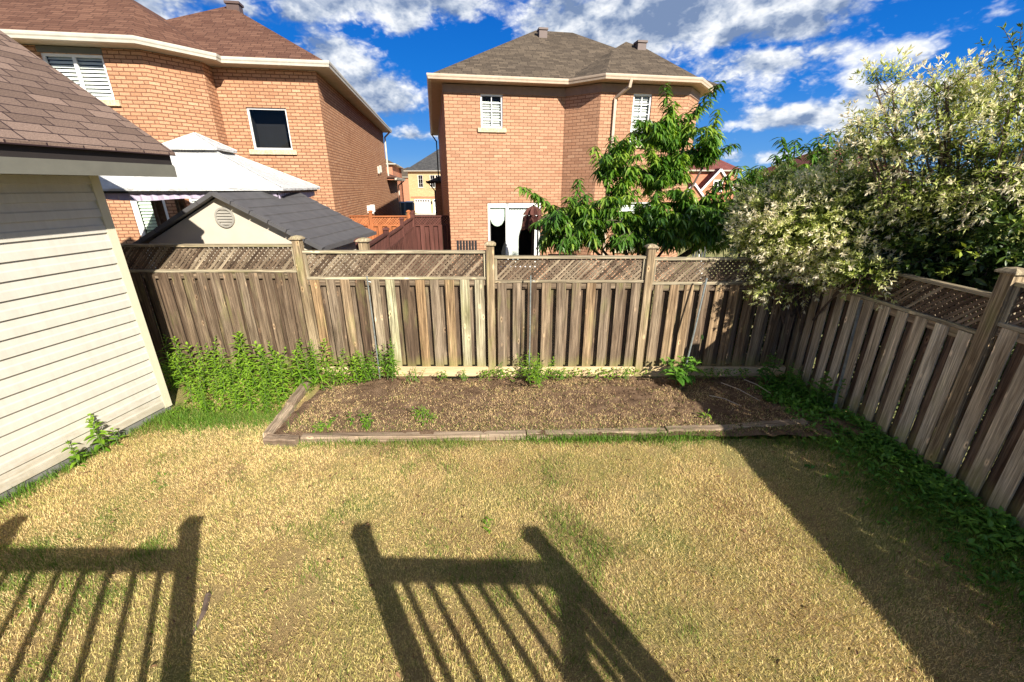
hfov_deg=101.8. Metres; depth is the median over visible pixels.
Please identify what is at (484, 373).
creeping weeds
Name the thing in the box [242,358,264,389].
tall weed
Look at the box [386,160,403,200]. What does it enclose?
brick house
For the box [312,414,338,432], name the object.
weed clump
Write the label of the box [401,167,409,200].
brick house
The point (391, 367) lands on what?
weed clump
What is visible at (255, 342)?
tall weed
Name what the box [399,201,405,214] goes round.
trash bin
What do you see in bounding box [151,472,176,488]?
weed clump
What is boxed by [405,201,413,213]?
trash bin
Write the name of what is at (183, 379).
tall weed
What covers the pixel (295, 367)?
tall weed
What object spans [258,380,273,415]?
tall weed
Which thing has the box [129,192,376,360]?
resin shed
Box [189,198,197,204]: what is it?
window
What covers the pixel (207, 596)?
fallen stick
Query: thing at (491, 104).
window
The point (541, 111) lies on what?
brick house
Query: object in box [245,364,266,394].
tall weed
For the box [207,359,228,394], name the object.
tall weed
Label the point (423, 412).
weed clump
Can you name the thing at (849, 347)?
metal stake
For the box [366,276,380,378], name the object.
metal stake
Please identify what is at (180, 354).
tall weed
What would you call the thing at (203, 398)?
tall weed
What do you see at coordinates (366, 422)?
weed clump
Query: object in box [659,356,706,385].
weed clump
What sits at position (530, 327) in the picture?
metal stake
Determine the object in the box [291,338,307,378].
tall weed
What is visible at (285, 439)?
landscape timber
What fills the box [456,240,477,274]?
chair
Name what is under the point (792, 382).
weed clump
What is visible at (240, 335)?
tall weed
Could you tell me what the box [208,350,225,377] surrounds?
tall weed
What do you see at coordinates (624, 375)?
weed clump
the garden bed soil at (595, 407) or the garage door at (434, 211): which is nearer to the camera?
the garden bed soil at (595, 407)
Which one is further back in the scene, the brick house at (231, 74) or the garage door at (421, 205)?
the garage door at (421, 205)
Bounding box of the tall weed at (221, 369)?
[212,353,233,388]
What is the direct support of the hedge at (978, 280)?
on the ground at (722, 253)
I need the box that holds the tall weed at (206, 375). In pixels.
[189,351,212,386]
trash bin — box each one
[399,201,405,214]
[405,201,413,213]
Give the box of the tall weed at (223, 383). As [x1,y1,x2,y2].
[215,374,234,408]
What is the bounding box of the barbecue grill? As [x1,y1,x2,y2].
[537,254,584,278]
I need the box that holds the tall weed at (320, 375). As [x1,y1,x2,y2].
[309,351,329,389]
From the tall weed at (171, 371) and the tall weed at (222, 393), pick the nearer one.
the tall weed at (222, 393)
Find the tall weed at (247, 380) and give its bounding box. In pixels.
[232,366,253,396]
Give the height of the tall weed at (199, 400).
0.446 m
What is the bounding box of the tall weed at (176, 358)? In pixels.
[170,352,194,388]
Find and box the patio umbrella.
[521,205,543,278]
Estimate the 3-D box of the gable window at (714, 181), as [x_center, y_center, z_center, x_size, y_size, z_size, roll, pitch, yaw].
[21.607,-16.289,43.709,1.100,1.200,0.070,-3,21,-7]
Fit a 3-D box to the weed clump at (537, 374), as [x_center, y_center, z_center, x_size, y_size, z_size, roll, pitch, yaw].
[0.275,0.486,6.511,0.702,0.438,0.845,13,24,31]
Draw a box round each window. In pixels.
[41,53,121,105]
[130,200,168,267]
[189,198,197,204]
[246,107,297,154]
[418,175,422,186]
[430,175,434,186]
[478,94,505,132]
[615,202,657,252]
[630,94,651,147]
[713,180,723,191]
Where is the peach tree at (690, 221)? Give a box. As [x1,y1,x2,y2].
[513,80,839,278]
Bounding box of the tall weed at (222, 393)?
[216,391,230,409]
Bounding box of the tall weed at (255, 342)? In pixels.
[249,340,271,375]
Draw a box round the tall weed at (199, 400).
[189,381,206,408]
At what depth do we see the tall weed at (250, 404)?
5.66 m
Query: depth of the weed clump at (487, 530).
3.88 m
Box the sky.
[135,0,1023,184]
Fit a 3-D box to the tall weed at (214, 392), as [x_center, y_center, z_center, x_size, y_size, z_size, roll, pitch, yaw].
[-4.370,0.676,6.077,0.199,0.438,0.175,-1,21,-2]
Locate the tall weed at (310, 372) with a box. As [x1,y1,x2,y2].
[297,339,323,384]
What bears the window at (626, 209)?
in the brick house at (541, 111)
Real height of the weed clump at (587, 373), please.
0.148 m
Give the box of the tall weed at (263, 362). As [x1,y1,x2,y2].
[254,344,272,381]
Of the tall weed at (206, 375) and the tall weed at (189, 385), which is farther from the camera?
the tall weed at (206, 375)
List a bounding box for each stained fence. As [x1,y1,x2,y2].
[349,210,410,239]
[354,212,417,274]
[411,210,450,274]
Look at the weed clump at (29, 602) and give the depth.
3.14 m
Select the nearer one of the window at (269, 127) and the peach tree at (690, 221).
the peach tree at (690, 221)
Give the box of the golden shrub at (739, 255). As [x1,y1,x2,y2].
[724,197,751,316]
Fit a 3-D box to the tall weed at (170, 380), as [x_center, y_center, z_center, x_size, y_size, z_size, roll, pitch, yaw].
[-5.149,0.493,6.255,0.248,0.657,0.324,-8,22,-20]
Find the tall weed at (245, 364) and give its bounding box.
[236,349,255,383]
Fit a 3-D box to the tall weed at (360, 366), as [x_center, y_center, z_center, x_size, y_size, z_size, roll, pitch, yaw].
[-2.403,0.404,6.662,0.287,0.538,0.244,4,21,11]
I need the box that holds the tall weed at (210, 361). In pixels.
[203,335,218,377]
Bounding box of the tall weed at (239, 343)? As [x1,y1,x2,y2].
[228,331,253,374]
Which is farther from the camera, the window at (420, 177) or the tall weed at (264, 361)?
the window at (420, 177)
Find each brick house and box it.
[0,0,405,312]
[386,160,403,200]
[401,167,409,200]
[403,149,440,212]
[426,27,723,280]
[687,150,742,201]
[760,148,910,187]
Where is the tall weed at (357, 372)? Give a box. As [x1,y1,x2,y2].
[347,351,359,378]
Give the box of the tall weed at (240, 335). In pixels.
[233,331,259,375]
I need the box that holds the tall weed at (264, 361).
[258,349,280,389]
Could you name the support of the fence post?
on the ground at (722, 253)
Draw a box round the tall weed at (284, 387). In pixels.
[272,357,290,394]
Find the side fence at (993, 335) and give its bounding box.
[792,266,1023,528]
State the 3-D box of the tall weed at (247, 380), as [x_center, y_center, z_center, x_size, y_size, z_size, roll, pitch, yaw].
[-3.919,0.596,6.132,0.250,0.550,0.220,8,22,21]
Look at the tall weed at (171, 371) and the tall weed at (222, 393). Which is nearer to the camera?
the tall weed at (222, 393)
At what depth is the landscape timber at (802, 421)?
5.40 m
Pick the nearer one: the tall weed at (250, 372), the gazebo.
the tall weed at (250, 372)
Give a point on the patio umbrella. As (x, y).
(531, 219)
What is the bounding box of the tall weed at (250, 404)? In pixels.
[242,385,258,413]
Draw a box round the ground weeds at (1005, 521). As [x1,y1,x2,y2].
[747,371,1023,610]
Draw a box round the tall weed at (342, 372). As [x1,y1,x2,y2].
[336,360,349,383]
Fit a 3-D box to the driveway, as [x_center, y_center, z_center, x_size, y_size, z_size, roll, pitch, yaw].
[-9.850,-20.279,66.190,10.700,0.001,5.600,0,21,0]
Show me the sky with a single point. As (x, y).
(786, 66)
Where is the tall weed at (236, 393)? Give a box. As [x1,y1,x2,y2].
[226,379,242,405]
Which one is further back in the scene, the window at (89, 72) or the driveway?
the driveway
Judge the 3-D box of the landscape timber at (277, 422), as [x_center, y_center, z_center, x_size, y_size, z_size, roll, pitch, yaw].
[-3.089,1.074,5.522,0.127,0.129,0.704,-2,21,-6]
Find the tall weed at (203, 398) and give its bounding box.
[195,382,212,415]
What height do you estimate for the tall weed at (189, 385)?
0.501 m
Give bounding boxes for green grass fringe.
[0,391,1023,657]
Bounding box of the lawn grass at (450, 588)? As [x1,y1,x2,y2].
[0,376,1023,681]
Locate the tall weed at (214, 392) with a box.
[206,373,220,400]
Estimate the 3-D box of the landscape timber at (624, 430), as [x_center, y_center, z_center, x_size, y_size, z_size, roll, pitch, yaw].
[1.067,1.177,5.277,1.762,0.108,0.119,-1,21,-2]
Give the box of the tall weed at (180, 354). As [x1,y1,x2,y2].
[176,345,193,382]
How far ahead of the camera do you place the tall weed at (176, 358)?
6.31 m
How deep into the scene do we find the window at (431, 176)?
65.80 m
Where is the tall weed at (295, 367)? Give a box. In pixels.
[284,344,307,385]
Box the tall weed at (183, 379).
[168,356,199,393]
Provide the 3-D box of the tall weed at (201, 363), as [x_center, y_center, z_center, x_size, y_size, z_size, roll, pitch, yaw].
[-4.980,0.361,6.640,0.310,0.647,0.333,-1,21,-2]
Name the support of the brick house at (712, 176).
on the ground at (722, 253)
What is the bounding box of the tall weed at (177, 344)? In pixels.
[168,336,189,377]
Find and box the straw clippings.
[284,377,819,432]
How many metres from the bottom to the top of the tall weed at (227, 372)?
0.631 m
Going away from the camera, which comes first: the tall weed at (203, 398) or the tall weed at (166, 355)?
the tall weed at (203, 398)
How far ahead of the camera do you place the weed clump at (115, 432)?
5.04 m
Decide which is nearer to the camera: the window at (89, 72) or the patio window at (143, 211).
the window at (89, 72)
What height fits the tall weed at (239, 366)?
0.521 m
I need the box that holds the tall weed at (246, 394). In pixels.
[238,378,260,409]
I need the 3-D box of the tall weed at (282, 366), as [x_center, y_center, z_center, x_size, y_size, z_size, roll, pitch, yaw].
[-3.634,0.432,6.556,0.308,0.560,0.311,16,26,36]
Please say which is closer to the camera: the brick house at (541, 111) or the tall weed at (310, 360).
the tall weed at (310, 360)
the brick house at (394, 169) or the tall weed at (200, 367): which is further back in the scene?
the brick house at (394, 169)
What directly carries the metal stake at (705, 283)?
on the garden bed soil at (595, 407)
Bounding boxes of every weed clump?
[17,583,65,617]
[62,440,87,468]
[84,413,112,451]
[108,427,125,445]
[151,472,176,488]
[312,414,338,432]
[347,409,373,431]
[349,351,383,380]
[373,338,402,380]
[402,367,425,383]
[411,405,437,425]
[434,370,446,379]
[459,368,466,381]
[482,517,492,534]
[516,351,555,385]
[553,367,564,379]
[584,368,599,379]
[619,365,630,379]
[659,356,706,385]
[696,409,711,420]
[751,352,784,384]
[783,363,806,393]
[803,370,845,408]
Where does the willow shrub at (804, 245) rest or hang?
on the ground at (722, 253)
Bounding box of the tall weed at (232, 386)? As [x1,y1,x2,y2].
[224,374,241,397]
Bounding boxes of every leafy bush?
[664,273,810,365]
[784,131,1023,401]
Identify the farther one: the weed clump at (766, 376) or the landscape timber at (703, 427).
the weed clump at (766, 376)
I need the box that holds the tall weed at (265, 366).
[255,346,274,386]
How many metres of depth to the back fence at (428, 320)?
6.63 m
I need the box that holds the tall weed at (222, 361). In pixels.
[212,347,235,382]
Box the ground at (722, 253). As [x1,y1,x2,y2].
[154,189,1012,480]
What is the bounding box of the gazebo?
[99,132,319,225]
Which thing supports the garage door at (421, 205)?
in the brick house at (421, 190)
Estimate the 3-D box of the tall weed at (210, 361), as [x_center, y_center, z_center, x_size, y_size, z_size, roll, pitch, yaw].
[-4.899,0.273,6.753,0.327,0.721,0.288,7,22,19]
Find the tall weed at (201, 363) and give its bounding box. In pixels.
[190,343,210,381]
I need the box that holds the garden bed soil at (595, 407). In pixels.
[274,376,864,436]
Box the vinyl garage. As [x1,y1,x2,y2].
[0,30,176,499]
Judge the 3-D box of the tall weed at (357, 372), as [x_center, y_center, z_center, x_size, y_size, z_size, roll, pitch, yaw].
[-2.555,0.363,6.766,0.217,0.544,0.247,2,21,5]
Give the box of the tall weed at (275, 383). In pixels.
[270,379,285,404]
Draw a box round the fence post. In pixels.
[355,237,376,365]
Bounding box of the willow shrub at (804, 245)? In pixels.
[716,144,918,366]
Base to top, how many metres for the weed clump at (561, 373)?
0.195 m
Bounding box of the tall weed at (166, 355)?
[156,334,177,383]
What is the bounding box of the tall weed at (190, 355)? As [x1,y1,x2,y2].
[180,342,205,376]
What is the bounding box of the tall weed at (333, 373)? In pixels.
[322,350,338,383]
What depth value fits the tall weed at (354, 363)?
6.54 m
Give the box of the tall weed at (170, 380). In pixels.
[162,352,181,392]
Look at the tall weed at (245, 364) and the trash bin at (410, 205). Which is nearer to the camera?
the tall weed at (245, 364)
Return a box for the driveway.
[415,213,435,214]
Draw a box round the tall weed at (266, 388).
[259,370,275,400]
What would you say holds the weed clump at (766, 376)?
on the garden bed soil at (595, 407)
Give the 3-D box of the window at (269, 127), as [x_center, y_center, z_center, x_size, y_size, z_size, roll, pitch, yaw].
[-6.437,-5.624,11.216,1.180,1.120,0.560,-3,21,-8]
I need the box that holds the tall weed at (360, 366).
[355,350,367,380]
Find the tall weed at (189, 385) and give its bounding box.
[181,373,200,404]
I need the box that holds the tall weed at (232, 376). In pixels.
[223,365,241,393]
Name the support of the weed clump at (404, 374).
on the garden bed soil at (595, 407)
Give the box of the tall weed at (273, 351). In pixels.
[267,341,289,371]
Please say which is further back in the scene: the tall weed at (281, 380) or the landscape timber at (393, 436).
the tall weed at (281, 380)
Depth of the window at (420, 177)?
66.06 m
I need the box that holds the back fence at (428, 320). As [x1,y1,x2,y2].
[121,235,810,375]
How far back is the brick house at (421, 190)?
66.09 m
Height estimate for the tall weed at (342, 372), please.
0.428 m
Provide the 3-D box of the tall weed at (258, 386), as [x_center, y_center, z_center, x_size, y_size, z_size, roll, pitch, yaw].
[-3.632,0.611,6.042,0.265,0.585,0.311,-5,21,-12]
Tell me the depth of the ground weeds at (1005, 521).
4.37 m
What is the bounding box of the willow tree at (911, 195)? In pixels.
[817,22,1023,379]
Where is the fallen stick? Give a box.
[191,593,210,635]
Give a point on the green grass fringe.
(532, 439)
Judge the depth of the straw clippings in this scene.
5.72 m
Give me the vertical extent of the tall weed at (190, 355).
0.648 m
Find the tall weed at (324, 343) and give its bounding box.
[316,338,335,379]
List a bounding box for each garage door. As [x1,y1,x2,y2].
[414,199,430,212]
[433,199,435,212]
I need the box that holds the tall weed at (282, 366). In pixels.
[271,352,290,380]
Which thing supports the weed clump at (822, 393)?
on the garden bed soil at (595, 407)
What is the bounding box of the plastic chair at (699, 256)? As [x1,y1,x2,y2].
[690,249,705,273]
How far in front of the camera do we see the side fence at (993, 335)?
4.48 m
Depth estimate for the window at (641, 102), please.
12.73 m
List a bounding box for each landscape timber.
[262,405,293,437]
[263,434,300,446]
[285,377,312,409]
[300,430,525,442]
[527,428,666,439]
[665,424,740,436]
[738,418,807,427]
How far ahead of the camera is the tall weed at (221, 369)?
6.29 m
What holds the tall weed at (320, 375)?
on the garden bed soil at (595, 407)
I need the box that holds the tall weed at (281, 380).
[270,363,292,399]
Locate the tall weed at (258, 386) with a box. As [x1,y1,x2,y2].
[252,366,272,398]
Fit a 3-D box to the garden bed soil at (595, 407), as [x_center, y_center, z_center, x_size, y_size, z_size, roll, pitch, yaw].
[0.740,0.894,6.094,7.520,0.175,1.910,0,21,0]
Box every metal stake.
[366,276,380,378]
[528,275,534,379]
[684,278,707,369]
[832,300,862,412]
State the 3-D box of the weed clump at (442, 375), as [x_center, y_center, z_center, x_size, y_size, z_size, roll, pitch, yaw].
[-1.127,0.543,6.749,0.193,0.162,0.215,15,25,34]
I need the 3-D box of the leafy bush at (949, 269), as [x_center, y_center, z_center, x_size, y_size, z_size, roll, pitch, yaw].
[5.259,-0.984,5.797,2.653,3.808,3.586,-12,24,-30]
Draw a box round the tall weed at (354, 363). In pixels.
[348,356,364,384]
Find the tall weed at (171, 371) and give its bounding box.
[161,356,180,385]
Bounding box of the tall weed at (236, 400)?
[226,383,242,411]
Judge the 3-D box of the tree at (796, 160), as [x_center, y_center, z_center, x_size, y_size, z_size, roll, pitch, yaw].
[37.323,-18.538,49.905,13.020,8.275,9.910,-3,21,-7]
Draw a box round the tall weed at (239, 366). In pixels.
[234,354,250,379]
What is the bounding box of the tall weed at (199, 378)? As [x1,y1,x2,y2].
[185,365,206,398]
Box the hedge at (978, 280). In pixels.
[807,236,1023,470]
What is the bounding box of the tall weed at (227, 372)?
[218,354,239,386]
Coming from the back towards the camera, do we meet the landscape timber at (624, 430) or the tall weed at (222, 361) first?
the tall weed at (222, 361)
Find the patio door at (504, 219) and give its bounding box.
[488,202,540,268]
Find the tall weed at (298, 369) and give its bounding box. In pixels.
[288,350,313,388]
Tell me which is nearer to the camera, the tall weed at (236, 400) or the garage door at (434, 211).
the tall weed at (236, 400)
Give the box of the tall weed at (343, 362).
[336,348,350,381]
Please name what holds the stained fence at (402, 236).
on the ground at (722, 253)
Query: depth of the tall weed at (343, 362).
6.76 m
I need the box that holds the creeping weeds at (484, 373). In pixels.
[166,367,750,416]
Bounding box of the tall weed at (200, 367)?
[193,360,211,392]
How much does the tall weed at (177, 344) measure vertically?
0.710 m
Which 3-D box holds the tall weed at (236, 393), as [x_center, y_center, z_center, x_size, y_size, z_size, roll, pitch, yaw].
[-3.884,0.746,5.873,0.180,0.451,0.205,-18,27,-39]
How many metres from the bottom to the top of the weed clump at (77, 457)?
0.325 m
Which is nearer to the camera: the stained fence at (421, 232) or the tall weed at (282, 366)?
the tall weed at (282, 366)
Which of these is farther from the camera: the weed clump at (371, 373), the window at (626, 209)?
the window at (626, 209)
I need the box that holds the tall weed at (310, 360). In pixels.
[303,341,320,377]
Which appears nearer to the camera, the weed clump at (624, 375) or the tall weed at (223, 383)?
the tall weed at (223, 383)
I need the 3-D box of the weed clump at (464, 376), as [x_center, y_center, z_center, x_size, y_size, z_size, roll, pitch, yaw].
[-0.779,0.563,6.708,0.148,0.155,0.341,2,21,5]
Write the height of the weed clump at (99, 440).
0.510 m
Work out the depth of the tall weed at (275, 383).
5.89 m
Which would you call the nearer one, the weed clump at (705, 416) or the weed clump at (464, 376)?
the weed clump at (705, 416)

